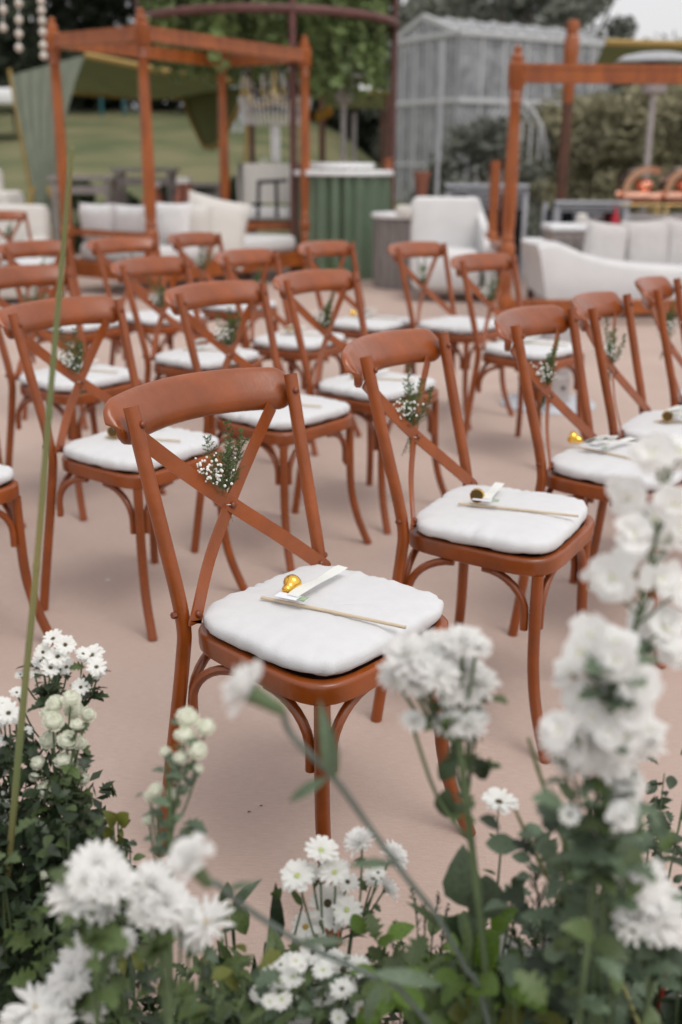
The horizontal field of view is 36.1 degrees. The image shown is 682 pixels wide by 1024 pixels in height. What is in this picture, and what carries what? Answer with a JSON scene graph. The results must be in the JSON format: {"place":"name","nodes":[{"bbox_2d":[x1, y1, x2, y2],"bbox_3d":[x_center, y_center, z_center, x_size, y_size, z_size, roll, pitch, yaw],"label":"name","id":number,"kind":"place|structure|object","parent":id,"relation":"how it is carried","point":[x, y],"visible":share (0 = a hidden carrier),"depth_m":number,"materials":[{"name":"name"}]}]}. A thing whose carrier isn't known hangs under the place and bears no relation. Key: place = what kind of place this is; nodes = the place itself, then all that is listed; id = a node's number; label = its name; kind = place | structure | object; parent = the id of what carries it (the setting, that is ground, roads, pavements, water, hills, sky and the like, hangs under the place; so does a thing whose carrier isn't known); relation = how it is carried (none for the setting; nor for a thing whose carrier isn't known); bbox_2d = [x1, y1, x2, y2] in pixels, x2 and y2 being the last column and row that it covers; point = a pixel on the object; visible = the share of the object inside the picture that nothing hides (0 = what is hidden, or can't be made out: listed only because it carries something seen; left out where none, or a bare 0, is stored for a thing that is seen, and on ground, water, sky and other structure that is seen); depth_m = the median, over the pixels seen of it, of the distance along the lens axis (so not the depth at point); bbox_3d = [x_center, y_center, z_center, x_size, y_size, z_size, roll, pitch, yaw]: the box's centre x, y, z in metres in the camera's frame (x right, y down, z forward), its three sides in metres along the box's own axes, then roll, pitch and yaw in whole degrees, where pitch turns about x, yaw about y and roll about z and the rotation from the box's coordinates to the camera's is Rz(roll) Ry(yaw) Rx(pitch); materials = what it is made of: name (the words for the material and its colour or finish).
{"place":"outdoors","nodes":[
{"label":"outdoors","id":0,"kind":"place"},
{"bbox_2d":[0,109,530,253],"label":"lawn","id":1,"kind":"structure","parent":0,"point":[104,144],"depth_m":30.36,"materials":[{"name":"plant"}]},
{"bbox_2d":[0,0,135,109],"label":"tree","id":2,"kind":"object","parent":1,"relation":"on","point":[30,6],"visible":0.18,"depth_m":40.75,"materials":[{"name":"green plant"}]},
{"bbox_2d":[7,0,183,110],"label":"tree","id":3,"kind":"object","parent":1,"relation":"on","point":[120,7],"visible":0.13,"depth_m":41.99,"materials":[{"name":"green plant"}]},
{"bbox_2d":[8,52,248,222],"bbox_3d":[-3.720,-5.915,17.328,3.577,2.792,4.986,-5,19,-17],"label":"canvas tent","id":4,"kind":"object","parent":1,"relation":"on","point":[99,75],"visible":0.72,"depth_m":16.18,"materials":[{"name":"green"}]},
{"bbox_2d":[70,176,263,253],"bbox_3d":[-2.591,-4.207,15.023,3.055,1.249,1.213,0,18,0],"label":"hedge","id":5,"kind":"object","parent":1,"relation":"on","point":[87,199],"visible":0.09,"depth_m":14.80,"materials":[{"name":"green plant"}]},
{"bbox_2d":[0,3,468,184],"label":"thicket","id":6,"kind":"object","parent":1,"relation":"on","point":[370,131],"visible":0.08,"depth_m":42.64,"materials":[{"name":"green plant"}]},
{"bbox_2d":[319,90,389,169],"bbox_3d":[0.192,-5.450,16.735,1.039,2.307,2.258,0,18,0],"label":"olive canopy","id":7,"kind":"object","parent":1,"relation":"on","point":[381,101],"visible":0.31,"depth_m":15.41,"materials":[{"name":"fabric"}]},
{"bbox_2d":[357,0,539,183],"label":"tree","id":8,"kind":"object","parent":1,"relation":"on","point":[420,147],"visible":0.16,"depth_m":40.06,"materials":[{"name":"green plant"}]},
{"bbox_2d":[405,113,553,237],"bbox_3d":[2.208,-4.947,16.375,2.290,2.442,2.498,14,23,35],"label":"shrub","id":9,"kind":"object","parent":1,"relation":"on","point":[485,144],"visible":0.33,"depth_m":16.01,"materials":[{"name":"green plant"}]},
{"bbox_2d":[389,14,610,201],"bbox_3d":[3.682,-9.130,24.583,4.490,4.367,2.659,-10,21,-29],"label":"greenhouse","id":10,"kind":"object","parent":1,"relation":"on","point":[476,30],"visible":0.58,"depth_m":23.47,"materials":[{"name":"grey"}]},
{"bbox_2d":[403,0,603,180],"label":"tree","id":11,"kind":"object","parent":1,"relation":"on","point":[496,11],"visible":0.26,"depth_m":31.51,"materials":[{"name":"green plant"}]},
{"bbox_2d":[431,57,580,183],"bbox_3d":[4.248,-8.760,25.605,4.226,4.302,4.010,0,18,0],"label":"shrub","id":12,"kind":"object","parent":1,"relation":"on","point":[535,91],"visible":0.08,"depth_m":24.74,"materials":[{"name":"green plant"}]},
{"bbox_2d":[472,87,640,237],"bbox_3d":[3.976,-6.031,18.884,3.350,3.143,3.076,0,18,0],"label":"shrub","id":13,"kind":"object","parent":1,"relation":"on","point":[543,114],"visible":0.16,"depth_m":18.40,"materials":[{"name":"green plant"}]},
{"bbox_2d":[514,0,639,39],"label":"tree","id":14,"kind":"object","parent":1,"relation":"on","point":[619,26],"visible":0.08,"depth_m":33.98,"materials":[{"name":"green plant"}]},
{"bbox_2d":[526,87,681,213],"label":"shrub","id":15,"kind":"object","parent":1,"relation":"on","point":[587,152],"visible":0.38,"depth_m":17.41,"materials":[{"name":"green plant"}]},
{"bbox_2d":[579,84,681,212],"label":"shrub","id":16,"kind":"object","parent":1,"relation":"on","point":[672,99],"visible":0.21,"depth_m":17.54,"materials":[{"name":"green plant"}]},
{"bbox_2d":[0,254,681,1023],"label":"floor","id":17,"kind":"structure","parent":0,"point":[250,780],"depth_m":2.95,"materials":[{"name":"concrete"}]},
{"bbox_2d":[0,696,38,891],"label":"spray chrysanthemum","id":18,"kind":"object","parent":17,"relation":"on","point":[9,712],"visible":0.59,"depth_m":1.47,"materials":[{"name":"white plant"}]},
{"bbox_2d":[0,479,53,645],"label":"crossback chair","id":19,"kind":"object","parent":17,"relation":"on","point":[12,518],"visible":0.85,"depth_m":2.81,"materials":[{"name":"paint"}]},
{"bbox_2d":[0,204,53,298],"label":"sofa","id":20,"kind":"object","parent":17,"relation":"on","point":[38,215],"visible":0.29,"depth_m":10.40,"materials":[{"name":"beige fabric"}]},
{"bbox_2d":[0,147,74,958],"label":"reed","id":21,"kind":"object","parent":17,"relation":"on","point":[36,566],"visible":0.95,"depth_m":1.27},
{"bbox_2d":[9,628,76,861],"bbox_3d":[-0.431,0.476,1.583,0.091,0.635,0.085,17,25,41],"label":"spray chrysanthemum","id":22,"kind":"object","parent":17,"relation":"on","point":[54,664],"visible":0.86,"depth_m":1.50,"materials":[{"name":"white plant"}]},
{"bbox_2d":[0,981,110,1023],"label":"chrysanthemum","id":23,"kind":"object","parent":17,"relation":"on","point":[38,1008],"visible":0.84,"depth_m":1.07,"materials":[{"name":"white plant"}]},
{"bbox_2d":[23,689,96,952],"bbox_3d":[-0.382,0.528,1.506,0.110,0.587,0.113,-8,20,-24],"label":"button chrysanthemum","id":24,"kind":"object","parent":17,"relation":"on","point":[53,718],"visible":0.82,"depth_m":1.44,"materials":[{"name":"white plant"}]},
{"bbox_2d":[0,240,126,429],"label":"crossback chair","id":25,"kind":"object","parent":17,"relation":"on","point":[10,252],"visible":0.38,"depth_m":5.39,"materials":[{"name":"paint"}]},
{"bbox_2d":[0,817,135,1022],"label":"foliage plant","id":26,"kind":"object","parent":17,"relation":"on","point":[14,940],"visible":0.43,"depth_m":1.30,"materials":[{"name":"green plant"}]},
{"bbox_2d":[0,265,165,520],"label":"crossback chair","id":27,"kind":"object","parent":17,"relation":"on","point":[15,276],"visible":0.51,"depth_m":4.03,"materials":[{"name":"paint"}]},
{"bbox_2d":[19,363,129,391],"bbox_3d":[-1.014,-0.524,4.033,0.353,0.045,0.388,14,23,35],"label":"seat cushion","id":28,"kind":"object","parent":27,"relation":"on","point":[95,378],"visible":0.46,"depth_m":3.95,"materials":[{"name":"white fabric"}]},
{"bbox_2d":[46,175,119,257],"bbox_3d":[-3.280,-3.759,13.511,0.832,1.099,0.500,0,18,0],"label":"grey table","id":29,"kind":"object","parent":17,"relation":"on","point":[105,189],"visible":0.56,"depth_m":13.18,"materials":[{"name":"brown wood"}]},
{"bbox_2d":[69,643,110,827],"bbox_3d":[-0.383,0.490,1.581,0.106,0.611,0.069,-10,21,-29],"label":"spray chrysanthemum","id":30,"kind":"object","parent":17,"relation":"on","point":[91,656],"visible":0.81,"depth_m":1.50,"materials":[{"name":"white plant"}]},
{"bbox_2d":[45,838,137,1023],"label":"chrysanthemum","id":31,"kind":"object","parent":17,"relation":"on","point":[94,879],"visible":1,"depth_m":0.99,"materials":[{"name":"white plant"}]},
{"bbox_2d":[44,925,138,1023],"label":"chrysanthemum","id":32,"kind":"object","parent":17,"relation":"on","point":[70,978],"visible":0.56,"depth_m":1.09,"materials":[{"name":"white plant"}]},
{"bbox_2d":[37,804,145,1023],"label":"foliage plant","id":33,"kind":"object","parent":17,"relation":"on","point":[98,820],"visible":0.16,"depth_m":1.36,"materials":[{"name":"green plant"}]},
{"bbox_2d":[0,296,247,640],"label":"crossback chair","id":34,"kind":"object","parent":17,"relation":"on","point":[19,322],"visible":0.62,"depth_m":3.04,"materials":[{"name":"paint"}]},
{"bbox_2d":[63,427,218,471],"bbox_3d":[-0.585,-0.195,3.054,0.352,0.045,0.386,12,22,32],"label":"seat cushion","id":35,"kind":"object","parent":34,"relation":"on","point":[101,450],"visible":0.59,"depth_m":2.97,"materials":[{"name":"white fabric"}]},
{"bbox_2d":[87,237,208,377],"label":"crossback chair","id":36,"kind":"object","parent":17,"relation":"on","point":[100,248],"visible":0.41,"depth_m":5.63,"materials":[{"name":"paint"}]},
{"bbox_2d":[69,903,281,1023],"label":"foliage plant","id":37,"kind":"object","parent":17,"relation":"on","point":[125,1014],"visible":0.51,"depth_m":1.25,"materials":[{"name":"green plant"}]},
{"bbox_2d":[136,706,215,1010],"bbox_3d":[-0.190,0.567,1.217,0.099,0.698,0.156,0,18,0],"label":"bud spike","id":38,"kind":"object","parent":17,"relation":"on","point":[187,716],"visible":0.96,"depth_m":1.16,"materials":[{"name":"white plant"}]},
{"bbox_2d":[118,860,234,1023],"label":"chrysanthemum","id":39,"kind":"object","parent":17,"relation":"on","point":[162,903],"visible":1,"depth_m":1.02,"materials":[{"name":"white plant"}]},
{"bbox_2d":[45,7,310,295],"bbox_3d":[-1.591,-3.717,11.071,1.352,2.580,2.657,12,22,32],"label":"four poster daybed","id":40,"kind":"object","parent":17,"relation":"on","point":[141,33],"visible":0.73,"depth_m":10.49,"materials":[{"name":"orange wood"}]},
{"bbox_2d":[189,190,250,269],"bbox_3d":[-1.293,-2.910,10.839,0.790,0.806,0.286,-5,19,-16],"label":"pillow","id":41,"kind":"object","parent":40,"relation":"on","point":[228,220],"visible":0.49,"depth_m":10.78,"materials":[{"name":"beige fabric"}]},
{"bbox_2d":[110,256,279,470],"bbox_3d":[-0.633,-0.628,4.512,0.599,0.886,0.501,11,21,30],"label":"crossback chair","id":42,"kind":"object","parent":17,"relation":"on","point":[125,271],"visible":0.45,"depth_m":4.46,"materials":[{"name":"paint"}]},
{"bbox_2d":[155,345,258,369],"bbox_3d":[-0.576,-0.664,4.462,0.353,0.045,0.388,12,22,32],"label":"seat cushion","id":43,"kind":"object","parent":42,"relation":"on","point":[208,360],"visible":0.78,"depth_m":4.36,"materials":[{"name":"white fabric"}]},
{"bbox_2d":[168,232,285,373],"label":"crossback chair","id":44,"kind":"object","parent":17,"relation":"on","point":[178,241],"visible":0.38,"depth_m":6.10,"materials":[{"name":"paint"}]},
{"bbox_2d":[173,928,326,1023],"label":"foliage plant","id":45,"kind":"object","parent":17,"relation":"on","point":[262,979],"visible":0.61,"depth_m":1.24,"materials":[{"name":"green plant"}]},
{"bbox_2d":[216,878,302,995],"bbox_3d":[-0.113,0.661,1.393,0.127,0.408,0.022,0,18,0],"label":"foliage plant","id":46,"kind":"object","parent":17,"relation":"on","point":[240,917],"visible":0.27,"depth_m":1.35,"materials":[{"name":"green plant"}]},
{"bbox_2d":[163,280,371,572],"bbox_3d":[-0.253,-0.310,3.566,0.599,0.886,0.501,14,23,36],"label":"crossback chair","id":47,"kind":"object","parent":17,"relation":"on","point":[181,300],"visible":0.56,"depth_m":3.53,"materials":[{"name":"paint"}]},
{"bbox_2d":[218,394,349,429],"bbox_3d":[-0.195,-0.346,3.513,0.352,0.046,0.387,15,23,37],"label":"seat cushion","id":48,"kind":"object","parent":47,"relation":"on","point":[328,409],"visible":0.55,"depth_m":3.41,"materials":[{"name":"white fabric"}]},
{"bbox_2d":[135,0,399,271],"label":"metal gazebo","id":49,"kind":"object","parent":17,"relation":"on","point":[292,8],"visible":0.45,"depth_m":11.73,"materials":[{"name":"metal"}]},
{"bbox_2d":[138,0,391,104],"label":"hanging greenery","id":50,"kind":"object","parent":49,"relation":"hanging from","point":[342,48],"visible":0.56,"depth_m":12.00,"materials":[{"name":"green plant"}]},
{"bbox_2d":[238,64,311,161],"bbox_3d":[-0.796,-5.259,12.584,0.902,1.994,0.902,0,18,0],"label":"crystal chandelier","id":51,"kind":"object","parent":49,"relation":"hanging from","point":[275,96],"visible":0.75,"depth_m":12.59,"materials":[{"name":"clear glass"}]},
{"bbox_2d":[237,163,299,275],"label":"bar chair","id":52,"kind":"object","parent":17,"relation":"on","point":[258,183],"visible":0.55,"depth_m":12.26,"materials":[{"name":"white fabric"}]},
{"bbox_2d":[214,248,361,455],"bbox_3d":[-0.259,-0.776,4.962,0.599,0.886,0.501,11,21,28],"label":"crossback chair","id":53,"kind":"object","parent":17,"relation":"on","point":[227,261],"visible":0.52,"depth_m":4.90,"materials":[{"name":"paint"}]},
{"bbox_2d":[103,367,475,945],"bbox_3d":[-0.092,0.217,1.985,0.599,0.886,0.501,15,24,38],"label":"crossback chair","id":54,"kind":"object","parent":17,"relation":"on","point":[135,417],"visible":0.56,"depth_m":1.93,"materials":[{"name":"paint"}]},
{"bbox_2d":[195,420,249,526],"bbox_3d":[-0.220,-0.068,2.011,0.099,0.220,0.144,11,21,29],"label":"posy","id":55,"kind":"object","parent":54,"relation":"attached to","point":[228,482],"visible":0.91,"depth_m":2.00,"materials":[{"name":"white"}]},
{"bbox_2d":[203,564,443,675],"bbox_3d":[-0.034,0.183,1.927,0.353,0.046,0.387,15,23,37],"label":"seat cushion","id":56,"kind":"object","parent":54,"relation":"on","point":[299,639],"visible":0.92,"depth_m":1.86,"materials":[{"name":"white fabric"}]},
{"bbox_2d":[261,565,405,628],"bbox_3d":[0.017,0.152,1.887,0.201,0.039,0.271,-16,24,-40],"label":"bell wand","id":57,"kind":"object","parent":56,"relation":"on","point":[294,588],"visible":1,"depth_m":1.91,"materials":[{"name":"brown wood"}]},
{"bbox_2d":[162,832,441,1023],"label":"carnation","id":58,"kind":"object","parent":17,"relation":"on","point":[185,855],"visible":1,"depth_m":0.94,"materials":[{"name":"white plant"}]},
{"bbox_2d":[249,951,369,1023],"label":"white filler flower","id":59,"kind":"object","parent":17,"relation":"on","point":[327,992],"visible":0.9,"depth_m":1.21,"materials":[{"name":"white plant"}]},
{"bbox_2d":[280,835,367,999],"bbox_3d":[-0.008,0.644,1.373,0.117,0.454,0.133,-11,22,-31],"label":"spray chrysanthemum","id":60,"kind":"object","parent":17,"relation":"on","point":[335,905],"visible":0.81,"depth_m":1.34,"materials":[{"name":"white plant"}]},
{"bbox_2d":[0,722,681,1023],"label":"ground cover","id":61,"kind":"object","parent":17,"relation":"on","point":[37,831],"visible":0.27,"depth_m":1.40,"materials":[{"name":"green plant"}]},
{"bbox_2d":[289,163,393,279],"bbox_3d":[0.001,-3.428,12.297,1.222,1.274,1.226,0,18,0],"label":"draped bar","id":62,"kind":"object","parent":17,"relation":"on","point":[344,203],"visible":0.72,"depth_m":11.79,"materials":[{"name":"green fabric"}]},
{"bbox_2d":[220,657,490,1023],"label":"carnation","id":63,"kind":"object","parent":17,"relation":"on","point":[241,681],"visible":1,"depth_m":0.87,"materials":[{"name":"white plant"}]},
{"bbox_2d":[273,269,446,533],"bbox_3d":[0.075,-0.444,3.974,0.599,0.886,0.501,14,23,36],"label":"crossback chair","id":64,"kind":"object","parent":17,"relation":"on","point":[288,286],"visible":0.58,"depth_m":3.96,"materials":[{"name":"paint"}]},
{"bbox_2d":[318,371,434,400],"bbox_3d":[0.131,-0.478,3.916,0.353,0.045,0.388,14,23,36],"label":"seat cushion","id":65,"kind":"object","parent":64,"relation":"on","point":[343,385],"visible":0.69,"depth_m":3.82,"materials":[{"name":"white fabric"}]},
{"bbox_2d":[297,240,424,412],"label":"crossback chair","id":66,"kind":"object","parent":17,"relation":"on","point":[309,251],"visible":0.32,"depth_m":5.51,"materials":[{"name":"paint"}]},
{"bbox_2d":[343,826,408,955],"bbox_3d":[0.028,0.627,1.399,0.131,0.469,0.061,-13,23,-35],"label":"spray chrysanthemum","id":67,"kind":"object","parent":17,"relation":"on","point":[357,838],"visible":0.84,"depth_m":1.36,"materials":[{"name":"white plant"}]},
{"bbox_2d":[371,211,421,289],"bbox_3d":[0.706,-2.821,11.286,0.770,0.771,0.770,0,18,0],"label":"side table","id":68,"kind":"object","parent":17,"relation":"on","point":[390,227],"visible":0.47,"depth_m":11.05,"materials":[{"name":"grey wood"}]},
{"bbox_2d":[350,902,526,1023],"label":"foliage plant","id":69,"kind":"object","parent":17,"relation":"on","point":[433,1005],"visible":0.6,"depth_m":1.16,"materials":[{"name":"green plant"}]},
{"bbox_2d":[377,623,507,1023],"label":"chrysanthemum","id":70,"kind":"object","parent":17,"relation":"on","point":[415,662],"visible":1,"depth_m":1.02,"materials":[{"name":"white plant"}]},
{"bbox_2d":[396,196,495,289],"bbox_3d":[1.016,-2.612,10.286,0.940,0.908,0.872,0,18,0],"label":"armchair","id":71,"kind":"object","parent":17,"relation":"on","point":[458,225],"visible":0.76,"depth_m":10.38,"materials":[{"name":"white fabric"}]},
{"bbox_2d":[388,241,513,429],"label":"crossback chair","id":72,"kind":"object","parent":17,"relation":"on","point":[399,252],"visible":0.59,"depth_m":5.44,"materials":[{"name":"paint"}]},
{"bbox_2d":[341,328,598,762],"bbox_3d":[0.317,0.042,2.517,0.599,0.886,0.501,11,21,28],"label":"crossback chair","id":73,"kind":"object","parent":17,"relation":"on","point":[366,358],"visible":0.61,"depth_m":2.40,"materials":[{"name":"paint"}]},
{"bbox_2d":[416,485,587,553],"bbox_3d":[0.379,0.007,2.464,0.353,0.045,0.388,10,21,26],"label":"seat cushion","id":74,"kind":"object","parent":73,"relation":"on","point":[446,516],"visible":0.95,"depth_m":2.38,"materials":[{"name":"white fabric"}]},
{"bbox_2d":[442,844,528,1016],"bbox_3d":[0.164,0.637,1.254,0.102,0.544,0.032,0,18,0],"label":"foliage plant","id":75,"kind":"object","parent":17,"relation":"on","point":[457,884],"visible":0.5,"depth_m":1.20,"materials":[{"name":"green plant"}]},
{"bbox_2d":[445,183,529,281],"bbox_3d":[1.685,-3.262,12.165,0.924,1.061,0.790,3,19,9],"label":"buffet counter","id":76,"kind":"object","parent":17,"relation":"on","point":[480,192],"visible":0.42,"depth_m":11.82,"materials":[{"name":"grey paint"}]},
{"bbox_2d":[448,982,566,1023],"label":"foliage plant","id":77,"kind":"object","parent":17,"relation":"on","point":[513,1012],"visible":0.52,"depth_m":1.12,"materials":[{"name":"green plant"}]},
{"bbox_2d":[450,253,584,441],"bbox_3d":[0.808,-0.705,4.769,0.599,0.886,0.501,16,24,40],"label":"crossback chair","id":78,"kind":"object","parent":17,"relation":"on","point":[463,265],"visible":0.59,"depth_m":4.74,"materials":[{"name":"paint"}]},
{"bbox_2d":[556,19,579,199],"bbox_3d":[2.458,-3.932,11.545,0.164,2.732,0.164,0,18,0],"label":"wooden pole","id":79,"kind":"object","parent":17,"relation":"on","point":[571,45],"visible":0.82,"depth_m":11.37,"materials":[{"name":"brown wood"}]},
{"bbox_2d":[483,798,681,1023],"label":"foliage plant","id":80,"kind":"object","parent":17,"relation":"on","point":[555,915],"visible":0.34,"depth_m":1.10,"materials":[{"name":"green plant"}]},
{"bbox_2d":[484,45,681,316],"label":"canopy daybed","id":81,"kind":"object","parent":17,"relation":"on","point":[521,72],"visible":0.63,"depth_m":8.20,"materials":[{"name":"orange wood"}]},
{"bbox_2d":[541,200,630,238],"bbox_3d":[2.582,-2.874,11.238,0.753,0.921,1.040,1,18,3],"label":"buffet counter","id":82,"kind":"object","parent":17,"relation":"on","point":[564,211],"visible":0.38,"depth_m":10.72,"materials":[{"name":"grey paint"}]},
{"bbox_2d":[494,305,681,668],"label":"crossback chair","id":83,"kind":"object","parent":17,"relation":"on","point":[516,326],"visible":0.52,"depth_m":2.92,"materials":[{"name":"paint"}]},
{"bbox_2d":[552,440,681,490],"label":"seat cushion","id":84,"kind":"object","parent":83,"relation":"on","point":[575,462],"visible":0.52,"depth_m":2.82,"materials":[{"name":"white fabric"}]},
{"bbox_2d":[514,784,681,1023],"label":"foliage plant","id":85,"kind":"object","parent":17,"relation":"on","point":[580,930],"visible":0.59,"depth_m":0.98,"materials":[{"name":"green plant"}]},
{"bbox_2d":[515,855,681,1023],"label":"foliage plant","id":86,"kind":"object","parent":17,"relation":"on","point":[668,1010],"visible":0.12,"depth_m":1.20,"materials":[{"name":"green plant"}]},
{"bbox_2d":[532,723,667,1023],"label":"chrysanthemum","id":87,"kind":"object","parent":17,"relation":"on","point":[587,831],"visible":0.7,"depth_m":0.93,"materials":[{"name":"white plant"}]},
{"bbox_2d":[521,238,681,298],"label":"sofa","id":88,"kind":"object","parent":17,"relation":"on","point":[555,270],"visible":0.66,"depth_m":8.96,"materials":[{"name":"white fabric"}]},
{"bbox_2d":[583,219,627,260],"bbox_3d":[2.413,-2.394,9.584,0.483,0.554,0.274,0,18,0],"label":"pillow","id":89,"kind":"object","parent":88,"relation":"on","point":[606,240],"visible":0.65,"depth_m":9.48,"materials":[{"name":"grey fabric"}]},
{"bbox_2d":[621,218,671,263],"bbox_3d":[2.797,-2.411,9.575,0.500,0.530,0.271,0,18,0],"label":"pillow","id":90,"kind":"object","parent":88,"relation":"on","point":[647,241],"visible":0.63,"depth_m":9.47,"materials":[{"name":"grey fabric"}]},
{"bbox_2d":[537,611,669,1023],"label":"delphinium spire","id":91,"kind":"structure","parent":17,"relation":"on","point":[627,690],"depth_m":0.88,"materials":[{"name":"white plant"}]},
{"bbox_2d":[570,291,650,586],"bbox_3d":[1.007,-0.223,3.325,0.599,0.886,0.501,10,21,27],"label":"crossback chair","id":92,"kind":"object","parent":17,"relation":"on","point":[594,308],"visible":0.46,"depth_m":3.29,"materials":[{"name":"paint"}]},
{"bbox_2d":[579,431,681,1023],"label":"delphinium spire","id":93,"kind":"structure","parent":17,"relation":"on","point":[642,525],"depth_m":0.92,"materials":[{"name":"white plant"}]},
{"bbox_2d":[588,213,681,224],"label":"steel counter","id":94,"kind":"object","parent":17,"relation":"on","point":[645,216],"visible":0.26,"depth_m":10.79,"materials":[{"name":"grey metal"}]},
{"bbox_2d":[614,166,662,214],"bbox_3d":[3.105,-3.341,10.897,0.540,0.483,0.320,0,18,0],"label":"chafing dish","id":95,"kind":"object","parent":94,"relation":"on","point":[643,195],"visible":0.88,"depth_m":10.79,"materials":[{"name":"orange metal"}]},
{"bbox_2d":[595,39,681,63],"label":"olive canopy","id":96,"kind":"object","parent":17,"relation":"on","point":[613,51],"visible":0.45,"depth_m":11.95,"materials":[{"name":"fabric"}]},
{"bbox_2d":[610,853,681,1023],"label":"chrysanthemum","id":97,"kind":"object","parent":17,"relation":"on","point":[655,918],"visible":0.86,"depth_m":0.96,"materials":[{"name":"white plant"}]},
{"bbox_2d":[614,51,681,212],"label":"patio heater","id":98,"kind":"object","parent":17,"relation":"on","point":[660,58],"visible":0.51,"depth_m":10.94,"materials":[{"name":"metal"}]},
{"bbox_2d":[634,749,681,890],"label":"foliage plant","id":99,"kind":"object","parent":17,"relation":"on","point":[661,802],"visible":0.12,"depth_m":1.39,"materials":[{"name":"green plant"}]},
{"bbox_2d":[634,276,681,407],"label":"crossback chair","id":100,"kind":"object","parent":17,"relation":"on","point":[658,289],"visible":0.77,"depth_m":3.67,"materials":[{"name":"paint"}]},
{"bbox_2d":[1,0,681,107],"label":"sky","id":101,"kind":"structure","parent":0,"point":[660,17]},
{"bbox_2d":[500,328,595,414],"bbox_3d":[1.152,-0.809,5.775,0.524,0.440,0.524,0,18,0],"label":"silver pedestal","id":102,"kind":"object","parent":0,"point":[560,388],"visible":0.31,"depth_m":5.70,"materials":[{"name":"grey metal"}]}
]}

